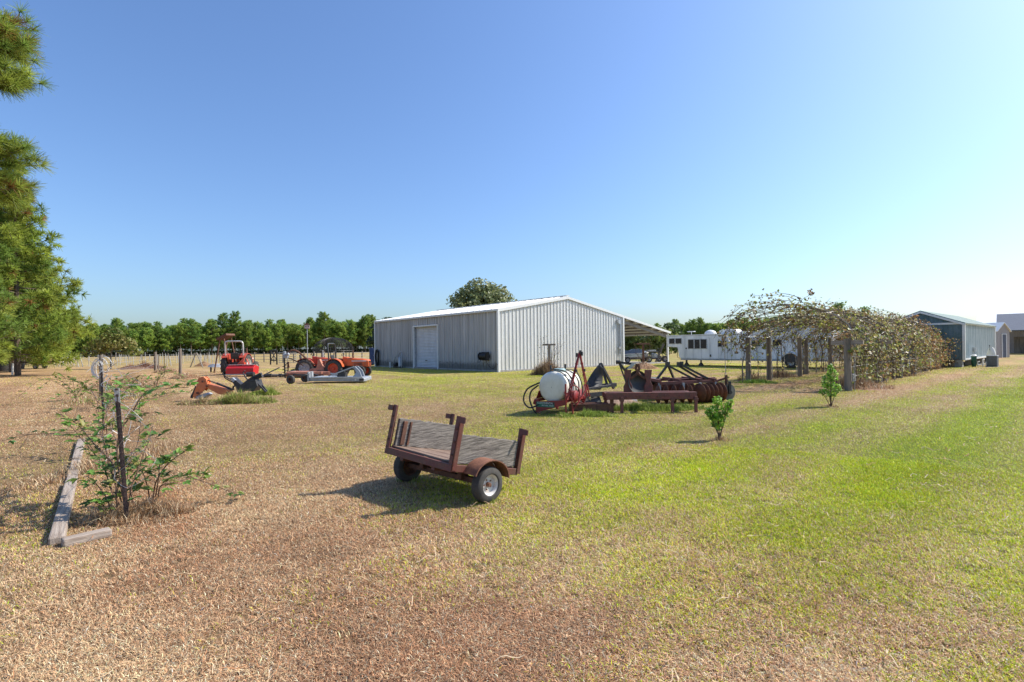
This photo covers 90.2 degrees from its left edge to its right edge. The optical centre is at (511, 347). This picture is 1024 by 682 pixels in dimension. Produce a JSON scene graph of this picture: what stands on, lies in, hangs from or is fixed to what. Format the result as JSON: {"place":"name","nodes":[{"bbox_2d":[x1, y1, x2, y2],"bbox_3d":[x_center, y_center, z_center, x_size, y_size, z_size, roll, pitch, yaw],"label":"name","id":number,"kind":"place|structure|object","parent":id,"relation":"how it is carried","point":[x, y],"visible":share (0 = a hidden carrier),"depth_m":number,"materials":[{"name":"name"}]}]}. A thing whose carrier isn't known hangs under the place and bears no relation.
{"place":"outdoors","nodes":[
{"label":"outdoors","id":0,"kind":"place"},
{"bbox_2d":[34,390,172,410],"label":"dry grass","id":1,"kind":"structure","parent":0,"point":[84,399],"depth_m":15.17,"materials":[{"name":"beige plant"}]},
{"bbox_2d":[0,350,1023,681],"bbox_3d":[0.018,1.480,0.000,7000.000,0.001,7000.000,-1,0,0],"label":"ground","id":2,"kind":"structure","parent":0,"point":[1012,360],"depth_m":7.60,"materials":[{"name":"plant"}]},
{"bbox_2d":[0,278,28,364],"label":"pine tree","id":3,"kind":"object","parent":2,"relation":"on","point":[6,318],"visible":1,"depth_m":25.54,"materials":[{"name":"green plant"}]},
{"bbox_2d":[0,1,56,215],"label":"pine tree","id":4,"kind":"object","parent":2,"relation":"on","point":[16,47],"visible":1,"depth_m":9.97,"materials":[{"name":"green plant"}]},
{"bbox_2d":[0,206,79,371],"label":"pine tree","id":5,"kind":"object","parent":2,"relation":"on","point":[57,308],"visible":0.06,"depth_m":40.57,"materials":[{"name":"green plant"}]},
{"bbox_2d":[3,241,82,366],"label":"pine tree","id":6,"kind":"object","parent":2,"relation":"on","point":[78,307],"visible":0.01,"depth_m":49.97,"materials":[{"name":"green plant"}]},
{"bbox_2d":[0,168,99,375],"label":"pine tree","id":7,"kind":"object","parent":2,"relation":"on","point":[15,232],"visible":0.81,"depth_m":33.38,"materials":[{"name":"green plant"}]},
{"bbox_2d":[48,480,76,544],"bbox_3d":[-4.213,1.499,4.808,0.100,0.065,2.273,-1,0,-39],"label":"bed timber","id":8,"kind":"object","parent":2,"relation":"on","point":[59,528],"visible":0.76,"depth_m":4.46,"materials":[{"name":"grey wood"}]},
{"bbox_2d":[18,374,126,397],"bbox_3d":[-13.669,1.275,15.926,1.643,0.822,2.747,-1,0,36],"label":"blackberry bush","id":9,"kind":"object","parent":2,"relation":"on","point":[68,387],"visible":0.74,"depth_m":15.84,"materials":[{"name":"green plant"}]},
{"bbox_2d":[2,373,144,453],"bbox_3d":[-6.006,0.969,7.204,1.256,1.177,2.354,-1,0,-27],"label":"blackberry bush","id":10,"kind":"object","parent":2,"relation":"on","point":[54,433],"visible":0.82,"depth_m":7.17,"materials":[{"name":"green plant"}]},
{"bbox_2d":[66,459,80,480],"bbox_3d":[-5.441,1.534,6.339,0.100,0.065,1.417,-1,0,-39],"label":"bed timber","id":11,"kind":"object","parent":2,"relation":"on","point":[72,474],"visible":0.32,"depth_m":6.15,"materials":[{"name":"grey wood"}]},
{"bbox_2d":[72,438,84,459],"bbox_3d":[-6.550,1.540,7.721,0.100,0.065,1.890,-1,0,-39],"label":"bed timber","id":12,"kind":"object","parent":2,"relation":"on","point":[79,443],"visible":0.66,"depth_m":7.43,"materials":[{"name":"grey wood"}]},
{"bbox_2d":[72,332,90,353],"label":"pine tree","id":13,"kind":"object","parent":2,"relation":"on","point":[80,343],"visible":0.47,"depth_m":156.83,"materials":[{"name":"green plant"}]},
{"bbox_2d":[61,527,111,547],"bbox_3d":[-3.329,1.488,3.996,0.100,0.065,0.300,-1,0,40],"label":"bed timber","id":14,"kind":"object","parent":2,"relation":"on","point":[79,538],"visible":0.97,"depth_m":3.96,"materials":[{"name":"grey wood"}]},
{"bbox_2d":[87,322,101,356],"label":"pine tree","id":15,"kind":"object","parent":2,"relation":"on","point":[95,331],"visible":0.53,"depth_m":158.60,"materials":[{"name":"green plant"}]},
{"bbox_2d":[51,376,149,405],"bbox_3d":[-11.063,1.190,13.682,2.010,0.862,2.870,-1,0,-42],"label":"blackberry bush","id":16,"kind":"object","parent":2,"relation":"on","point":[84,386],"visible":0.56,"depth_m":13.54,"materials":[{"name":"green plant"}]},
{"bbox_2d":[99,355,103,397],"bbox_3d":[-12.802,0.936,15.896,0.124,1.402,0.124,-1,0,0],"label":"wooden post","id":17,"kind":"object","parent":2,"relation":"on","point":[100,358],"visible":0.55,"depth_m":15.85,"materials":[{"name":"grey wood"}]},
{"bbox_2d":[91,356,111,381],"bbox_3d":[-12.795,0.676,15.863,0.603,0.798,0.136,-1,0,0],"label":"hose coil","id":18,"kind":"object","parent":17,"relation":"hanging from","point":[93,367],"visible":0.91,"depth_m":15.88,"materials":[{"name":"white paint"}]},
{"bbox_2d":[0,437,215,496],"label":"dry grass","id":19,"kind":"structure","parent":2,"relation":"on","point":[89,464],"depth_m":6.34,"materials":[{"name":"beige plant"}]},
{"bbox_2d":[81,327,143,368],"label":"young oak tree","id":20,"kind":"object","parent":2,"relation":"on","point":[117,345],"visible":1,"depth_m":44.93,"materials":[{"name":"green plant"}]},
{"bbox_2d":[109,317,124,356],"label":"pine tree","id":21,"kind":"object","parent":2,"relation":"on","point":[117,323],"visible":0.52,"depth_m":163.74,"materials":[{"name":"green plant"}]},
{"bbox_2d":[114,388,128,520],"bbox_3d":[-3.388,0.937,4.434,0.038,1.170,0.048,-4,1,-23],"label":"steel post","id":22,"kind":"object","parent":2,"relation":"on","point":[121,449],"visible":0.97,"depth_m":4.42,"materials":[{"name":"black metal"}]},
{"bbox_2d":[94,361,155,487],"bbox_3d":[-5.492,0.712,6.993,0.380,1.054,6.856,-1,0,-40],"label":"fence wire","id":23,"kind":"object","parent":22,"relation":"attached to","point":[123,419],"visible":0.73,"depth_m":4.59,"materials":[{"name":"grey metal"}]},
{"bbox_2d":[62,380,185,388],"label":"dry grass","id":24,"kind":"structure","parent":2,"relation":"on","point":[141,383],"depth_m":22.18,"materials":[{"name":"beige plant"}]},
{"bbox_2d":[55,375,197,513],"bbox_3d":[-3.933,0.920,5.253,2.108,1.223,1.105,-1,0,45],"label":"blackberry bush","id":25,"kind":"object","parent":2,"relation":"on","point":[112,479],"visible":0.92,"depth_m":4.77,"materials":[{"name":"green plant"}]},
{"bbox_2d":[72,372,186,392],"bbox_3d":[-13.352,1.248,17.802,2.855,0.799,2.007,-1,0,0],"label":"blackberry bush","id":26,"kind":"object","parent":2,"relation":"on","point":[124,384],"visible":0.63,"depth_m":17.70,"materials":[{"name":"green plant"}]},
{"bbox_2d":[122,328,141,352],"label":"pine tree","id":27,"kind":"object","parent":2,"relation":"on","point":[132,333],"visible":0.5,"depth_m":165.26,"materials":[{"name":"green plant"}]},
{"bbox_2d":[68,489,204,531],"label":"dry grass","id":28,"kind":"structure","parent":2,"relation":"on","point":[175,509],"depth_m":4.57,"materials":[{"name":"beige plant"}]},
{"bbox_2d":[82,384,193,433],"bbox_3d":[-7.032,1.116,9.757,1.789,0.909,0.753,-1,0,-45],"label":"blackberry bush","id":29,"kind":"object","parent":2,"relation":"on","point":[111,387],"visible":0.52,"depth_m":9.46,"materials":[{"name":"green plant"}]},
{"bbox_2d":[118,364,167,369],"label":"mulch mound","id":30,"kind":"object","parent":2,"relation":"on","point":[137,367],"visible":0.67,"depth_m":43.33,"materials":[{"name":"soil"}]},
{"bbox_2d":[136,327,157,355],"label":"pine tree","id":31,"kind":"object","parent":2,"relation":"on","point":[145,334],"visible":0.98,"depth_m":167.56,"materials":[{"name":"green plant"}]},
{"bbox_2d":[148,325,163,353],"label":"pine tree","id":32,"kind":"object","parent":2,"relation":"on","point":[157,329],"visible":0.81,"depth_m":170.42,"materials":[{"name":"green plant"}]},
{"bbox_2d":[160,328,175,355],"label":"pine tree","id":33,"kind":"object","parent":2,"relation":"on","point":[167,345],"visible":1,"depth_m":170.97,"materials":[{"name":"green plant"}]},
{"bbox_2d":[173,322,188,348],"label":"tree","id":34,"kind":"object","parent":2,"relation":"on","point":[180,327],"visible":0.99,"depth_m":172.83,"materials":[{"name":"green plant"}]},
{"bbox_2d":[168,373,199,378],"bbox_3d":[-17.899,1.513,27.917,1.687,0.391,1.719,-1,0,0],"label":"mulch mound","id":35,"kind":"object","parent":2,"relation":"on","point":[187,375],"visible":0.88,"depth_m":27.64,"materials":[{"name":"brown wood"}]},
{"bbox_2d":[126,443,244,498],"bbox_3d":[-3.179,1.221,4.852,1.138,0.607,0.569,-1,0,5],"label":"blackberry bush","id":36,"kind":"object","parent":2,"relation":"on","point":[163,459],"visible":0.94,"depth_m":4.85,"materials":[{"name":"green plant"}]},
{"bbox_2d":[182,318,202,354],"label":"tree","id":37,"kind":"object","parent":2,"relation":"on","point":[191,329],"visible":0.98,"depth_m":175.17,"materials":[{"name":"green plant"}]},
{"bbox_2d":[168,395,222,405],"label":"tall weeds","id":38,"kind":"object","parent":2,"relation":"on","point":[201,401],"visible":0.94,"depth_m":14.05,"materials":[{"name":"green plant"}]},
{"bbox_2d":[191,323,209,352],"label":"pine tree","id":39,"kind":"object","parent":2,"relation":"on","point":[202,342],"visible":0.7,"depth_m":178.85,"materials":[{"name":"green plant"}]},
{"bbox_2d":[203,318,219,354],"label":"tree","id":40,"kind":"object","parent":2,"relation":"on","point":[210,323],"visible":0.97,"depth_m":180.33,"materials":[{"name":"green plant"}]},
{"bbox_2d":[67,348,368,356],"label":"fence","id":41,"kind":"object","parent":2,"relation":"on","point":[188,352],"visible":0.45,"depth_m":189.70,"materials":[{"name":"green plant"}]},
{"bbox_2d":[214,312,229,354],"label":"pine tree","id":42,"kind":"object","parent":2,"relation":"on","point":[223,318],"visible":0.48,"depth_m":195.48,"materials":[{"name":"green plant"}]},
{"bbox_2d":[213,333,235,372],"bbox_3d":[-19.075,0.406,33.999,1.279,2.626,0.840,-1,0,8],"label":"rusty hoist","id":43,"kind":"object","parent":2,"relation":"on","point":[226,336],"visible":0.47,"depth_m":33.70,"materials":[{"name":"metal"}]},
{"bbox_2d":[217,325,233,347],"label":"pine tree","id":44,"kind":"object","parent":2,"relation":"on","point":[224,329],"visible":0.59,"depth_m":183.13,"materials":[{"name":"green plant"}]},
{"bbox_2d":[190,370,267,398],"bbox_3d":[-8.450,1.093,15.226,2.326,0.841,0.400,-1,0,0],"label":"backhoe attachment","id":45,"kind":"object","parent":2,"relation":"on","point":[254,383],"visible":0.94,"depth_m":15.14,"materials":[{"name":"orange paint"}]},
{"bbox_2d":[227,310,243,352],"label":"tree","id":46,"kind":"object","parent":2,"relation":"on","point":[234,321],"visible":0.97,"depth_m":184.62,"materials":[{"name":"green plant"}]},
{"bbox_2d":[185,386,288,404],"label":"tall weeds","id":47,"kind":"object","parent":2,"relation":"on","point":[238,398],"visible":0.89,"depth_m":14.25,"materials":[{"name":"green plant"}]},
{"bbox_2d":[220,340,258,374],"bbox_3d":[-17.074,0.655,32.116,1.488,2.127,2.936,-1,0,-7],"label":"tractor","id":48,"kind":"object","parent":2,"relation":"on","point":[227,359],"visible":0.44,"depth_m":31.16,"materials":[{"name":"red metal"}]},
{"bbox_2d":[225,358,258,376],"bbox_3d":[-15.385,1.136,29.086,1.730,1.037,0.881,-1,0,3],"label":"flail mower","id":49,"kind":"object","parent":2,"relation":"on","point":[248,368],"visible":0.93,"depth_m":28.93,"materials":[{"name":"red paint"}]},
{"bbox_2d":[239,321,254,350],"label":"tree","id":50,"kind":"object","parent":2,"relation":"on","point":[247,331],"visible":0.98,"depth_m":186.54,"materials":[{"name":"green plant"}]},
{"bbox_2d":[251,321,266,353],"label":"pine tree","id":51,"kind":"object","parent":2,"relation":"on","point":[259,331],"visible":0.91,"depth_m":190.29,"materials":[{"name":"green plant"}]},
{"bbox_2d":[246,380,288,395],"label":"tall weeds","id":52,"kind":"object","parent":2,"relation":"on","point":[270,392],"visible":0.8,"depth_m":16.85,"materials":[{"name":"green plant"}]},
{"bbox_2d":[261,328,274,353],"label":"pine tree","id":53,"kind":"object","parent":2,"relation":"on","point":[266,340],"visible":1,"depth_m":190.97,"materials":[{"name":"green plant"}]},
{"bbox_2d":[269,323,285,349],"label":"pine tree","id":54,"kind":"object","parent":2,"relation":"on","point":[279,332],"visible":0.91,"depth_m":193.63,"materials":[{"name":"green plant"}]},
{"bbox_2d":[283,324,293,351],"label":"pine tree","id":55,"kind":"object","parent":2,"relation":"on","point":[286,330],"visible":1,"depth_m":197.83,"materials":[{"name":"green plant"}]},
{"bbox_2d":[293,324,303,342],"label":"pine tree","id":56,"kind":"object","parent":2,"relation":"on","point":[298,331],"visible":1,"depth_m":199.12,"materials":[{"name":"green plant"}]},
{"bbox_2d":[282,349,314,376],"bbox_3d":[-11.423,0.854,27.233,1.686,1.494,0.396,-1,0,-6],"label":"posthole digger","id":57,"kind":"object","parent":2,"relation":"on","point":[286,355],"visible":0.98,"depth_m":27.22,"materials":[{"name":"black metal"}]},
{"bbox_2d":[299,325,316,347],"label":"pine tree","id":58,"kind":"object","parent":2,"relation":"on","point":[310,335],"visible":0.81,"depth_m":201.26,"materials":[{"name":"green plant"}]},
{"bbox_2d":[291,350,330,370],"bbox_3d":[-11.386,0.906,29.634,2.621,1.473,1.322,-1,0,-14],"label":"tractor","id":59,"kind":"object","parent":2,"relation":"on","point":[308,365],"visible":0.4,"depth_m":29.01,"materials":[{"name":"red metal"}]},
{"bbox_2d":[311,325,325,346],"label":"pine tree","id":60,"kind":"object","parent":2,"relation":"on","point":[317,334],"visible":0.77,"depth_m":203.96,"materials":[{"name":"green plant"}]},
{"bbox_2d":[314,311,331,350],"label":"tree","id":61,"kind":"object","parent":2,"relation":"on","point":[324,316],"visible":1,"depth_m":204.53,"materials":[{"name":"green plant"}]},
{"bbox_2d":[286,366,370,383],"bbox_3d":[-8.111,1.214,22.732,3.392,0.731,1.392,-1,0,2],"label":"finishing mower","id":62,"kind":"object","parent":2,"relation":"on","point":[358,376],"visible":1,"depth_m":22.32,"materials":[{"name":"grey paint"}]},
{"bbox_2d":[313,337,353,357],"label":"netted pen","id":63,"kind":"object","parent":2,"relation":"on","point":[333,339],"visible":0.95,"depth_m":42.34,"materials":[{"name":"black metal"}]},
{"bbox_2d":[332,322,351,352],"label":"pine tree","id":64,"kind":"object","parent":2,"relation":"on","point":[341,329],"visible":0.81,"depth_m":208.40,"materials":[{"name":"green plant"}]},
{"bbox_2d":[324,343,371,375],"bbox_3d":[-8.968,0.684,27.777,2.569,1.857,1.296,-1,0,5],"label":"tractor","id":65,"kind":"object","parent":2,"relation":"on","point":[334,364],"visible":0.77,"depth_m":27.48,"materials":[{"name":"orange metal"}]},
{"bbox_2d":[285,359,331,376],"bbox_3d":[-10.805,1.087,27.489,2.275,0.910,1.345,-1,0,0],"label":"rotary cutter","id":66,"kind":"object","parent":65,"relation":"attached to","point":[319,369],"visible":0.8,"depth_m":27.09,"materials":[{"name":"metal"}]},
{"bbox_2d":[346,321,358,343],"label":"pine tree","id":67,"kind":"object","parent":2,"relation":"on","point":[351,330],"visible":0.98,"depth_m":211.34,"materials":[{"name":"green plant"}]},
{"bbox_2d":[357,315,372,351],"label":"pine tree","id":68,"kind":"object","parent":2,"relation":"on","point":[365,328],"visible":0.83,"depth_m":215.52,"materials":[{"name":"green plant"}]},
{"bbox_2d":[366,317,391,347],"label":"oak tree","id":69,"kind":"object","parent":2,"relation":"on","point":[370,340],"visible":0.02,"depth_m":51.32,"materials":[{"name":"green plant"}]},
{"bbox_2d":[384,404,528,502],"bbox_3d":[-0.602,1.045,5.399,1.388,0.885,1.061,-1,0,42],"label":"utility cart","id":70,"kind":"object","parent":2,"relation":"on","point":[487,463],"visible":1,"depth_m":5.18,"materials":[{"name":"red paint"}]},
{"bbox_2d":[445,277,517,307],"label":"oak tree","id":71,"kind":"object","parent":2,"relation":"on","point":[483,294],"visible":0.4,"depth_m":68.06,"materials":[{"name":"green plant"}]},
{"bbox_2d":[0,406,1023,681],"bbox_3d":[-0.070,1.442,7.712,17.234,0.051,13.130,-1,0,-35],"label":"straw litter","id":72,"kind":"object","parent":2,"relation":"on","point":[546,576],"visible":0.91,"depth_m":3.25,"materials":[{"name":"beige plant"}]},
{"bbox_2d":[374,295,670,371],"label":"metal barn","id":73,"kind":"structure","parent":2,"relation":"on","point":[506,336],"depth_m":34.78,"materials":[{"name":"white metal"}]},
{"bbox_2d":[416,326,436,367],"bbox_3d":[-6.078,0.022,36.835,0.060,3.035,3.180,-1,0,-41],"label":"rollup door","id":74,"kind":"structure","parent":73,"relation":"in","point":[426,337],"depth_m":36.93,"materials":[{"name":"white metal"}]},
{"bbox_2d":[529,355,560,374],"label":"dry shrub","id":75,"kind":"object","parent":2,"relation":"on","point":[543,368],"visible":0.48,"depth_m":26.75,"materials":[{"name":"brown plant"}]},
{"bbox_2d":[523,350,589,413],"bbox_3d":[1.085,0.804,11.565,1.354,1.465,1.113,-1,0,30],"label":"tank sprayer","id":76,"kind":"object","parent":2,"relation":"on","point":[558,387],"visible":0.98,"depth_m":11.21,"materials":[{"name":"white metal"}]},
{"bbox_2d":[569,400,615,412],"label":"drag beam","id":77,"kind":"structure","parent":2,"relation":"on","point":[603,406],"depth_m":11.30,"materials":[{"name":"brown metal"}]},
{"bbox_2d":[580,363,616,401],"bbox_3d":[2.121,0.911,12.467,1.503,1.047,0.448,-1,0,-35],"label":"moldboard plow","id":78,"kind":"object","parent":2,"relation":"on","point":[597,375],"visible":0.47,"depth_m":12.50,"materials":[{"name":"black metal"}]},
{"bbox_2d":[549,400,718,412],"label":"tall grass","id":79,"kind":"structure","parent":2,"relation":"on","point":[641,406],"depth_m":11.65,"materials":[{"name":"green plant"}]},
{"bbox_2d":[624,336,647,350],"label":"bushy tree","id":80,"kind":"object","parent":2,"relation":"on","point":[629,343],"visible":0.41,"depth_m":72.56,"materials":[{"name":"green plant"}]},
{"bbox_2d":[633,334,654,362],"bbox_3d":[8.650,0.267,33.404,1.733,2.215,0.434,-1,0,-20],"label":"trellis post","id":81,"kind":"object","parent":2,"relation":"on","point":[643,350],"visible":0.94,"depth_m":33.35,"materials":[{"name":"wood"}]},
{"bbox_2d":[602,360,697,412],"bbox_3d":[3.080,0.886,11.517,2.010,1.203,0.670,-1,0,1],"label":"tool bar","id":82,"kind":"object","parent":2,"relation":"on","point":[638,385],"visible":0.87,"depth_m":11.48,"materials":[{"name":"red metal"}]},
{"bbox_2d":[640,348,666,362],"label":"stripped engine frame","id":83,"kind":"object","parent":2,"relation":"on","point":[655,356],"visible":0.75,"depth_m":43.01,"materials":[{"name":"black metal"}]},
{"bbox_2d":[639,326,678,354],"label":"bushy tree","id":84,"kind":"object","parent":2,"relation":"on","point":[658,340],"visible":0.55,"depth_m":68.94,"materials":[{"name":"green plant"}]},
{"bbox_2d":[663,322,683,353],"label":"bushy tree","id":85,"kind":"object","parent":2,"relation":"on","point":[673,327],"visible":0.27,"depth_m":91.21,"materials":[{"name":"green plant"}]},
{"bbox_2d":[651,362,734,403],"bbox_3d":[4.549,0.898,13.616,2.514,1.048,1.757,-1,0,-8],"label":"disc harrow","id":86,"kind":"object","parent":2,"relation":"on","point":[706,389],"visible":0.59,"depth_m":13.13,"materials":[{"name":"red metal"}]},
{"bbox_2d":[704,396,733,440],"bbox_3d":[3.212,1.099,7.912,0.455,0.692,0.240,-1,0,0],"label":"sapling","id":87,"kind":"object","parent":2,"relation":"on","point":[715,416],"visible":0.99,"depth_m":7.88,"materials":[{"name":"plant"}]},
{"bbox_2d":[735,368,770,380],"bbox_3d":[9.709,0.941,20.499,1.767,0.842,1.245,-1,0,0],"label":"dry brush","id":88,"kind":"object","parent":2,"relation":"on","point":[754,377],"visible":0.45,"depth_m":20.36,"materials":[{"name":"brown plant"}]},
{"bbox_2d":[666,326,843,367],"bbox_3d":[15.770,0.018,34.121,2.509,2.540,10.820,-1,0,-41],"label":"horse trailer","id":89,"kind":"object","parent":2,"relation":"on","point":[705,346],"visible":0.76,"depth_m":34.22,"materials":[{"name":"grey paint"}]},
{"bbox_2d":[764,366,798,377],"bbox_3d":[12.005,0.933,22.793,1.626,0.801,1.387,-1,0,0],"label":"dry brush","id":90,"kind":"object","parent":2,"relation":"on","point":[780,374],"visible":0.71,"depth_m":22.63,"materials":[{"name":"brown plant"}]},
{"bbox_2d":[819,363,842,405],"bbox_3d":[7.429,0.883,11.916,0.483,1.021,0.376,-1,0,-33],"label":"sapling","id":91,"kind":"object","parent":2,"relation":"on","point":[830,386],"visible":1,"depth_m":11.89,"materials":[{"name":"plant"}]},
{"bbox_2d":[724,305,946,390],"bbox_3d":[17.877,-0.162,25.441,24.477,2.854,4.372,-1,0,-44],"label":"vine arbor","id":92,"kind":"object","parent":2,"relation":"on","point":[849,377],"visible":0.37,"depth_m":20.29,"materials":[{"name":"brown wood"}]},
{"bbox_2d":[714,288,960,386],"bbox_3d":[18.752,-0.448,26.297,28.417,3.405,5.698,-1,0,-44],"label":"grapevine","id":93,"kind":"object","parent":2,"relation":"on","point":[877,328],"visible":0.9,"depth_m":19.93,"materials":[{"name":"green plant"}]},
{"bbox_2d":[829,370,882,389],"bbox_3d":[11.169,0.976,16.684,1.722,0.735,1.282,-1,0,16],"label":"dry brush","id":94,"kind":"object","parent":2,"relation":"on","point":[856,383],"visible":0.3,"depth_m":16.48,"materials":[{"name":"brown plant"}]},
{"bbox_2d":[821,380,894,389],"bbox_3d":[11.501,1.187,16.838,2.104,0.325,2.145,-1,0,0],"label":"mulch mound","id":95,"kind":"object","parent":2,"relation":"on","point":[873,386],"visible":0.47,"depth_m":16.30,"materials":[{"name":"brown wood"}]},
{"bbox_2d":[880,311,995,366],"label":"portable building","id":96,"kind":"structure","parent":2,"relation":"on","point":[977,338],"depth_m":30.79,"materials":[{"name":"metal"}]},
{"bbox_2d":[985,355,999,366],"bbox_3d":[28.033,0.805,29.761,0.527,0.671,0.527,-1,0,-38],"label":"air conditioning unit","id":97,"kind":"object","parent":2,"relation":"on","point":[992,360],"visible":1,"depth_m":29.62,"materials":[{"name":"black metal"}]},
{"bbox_2d":[986,322,1011,357],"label":"garden shed","id":98,"kind":"structure","parent":2,"relation":"on","point":[1003,329],"depth_m":46.29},
{"bbox_2d":[1001,334,1006,357],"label":"door","id":99,"kind":"structure","parent":98,"relation":"in","point":[1003,336],"depth_m":46.29,"materials":[{"name":"white"}]},
{"bbox_2d":[0,0,1023,351],"label":"sky","id":100,"kind":"structure","parent":0,"point":[651,162],"materials":[{"name":"blue"}]},
{"bbox_2d":[535,406,630,417],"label":"tall grass","id":101,"kind":"structure","parent":0,"point":[588,413],"depth_m":10.79,"materials":[{"name":"green plant"}]},
{"bbox_2d":[731,378,783,383],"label":"tall grass","id":102,"kind":"structure","parent":0,"point":[758,380],"depth_m":19.44,"materials":[{"name":"green plant"}]},
{"bbox_2d":[977,312,1023,353],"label":"distant barn","id":103,"kind":"structure","parent":0,"point":[1014,321],"depth_m":61.49,"materials":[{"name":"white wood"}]},
{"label":"small boat trailer","id":104,"kind":"object","parent":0,"visible":0},
{"bbox_2d":[625,348,647,359],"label":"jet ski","id":105,"kind":"object","parent":104,"relation":"on","point":[630,354],"visible":0.6,"depth_m":43.05,"materials":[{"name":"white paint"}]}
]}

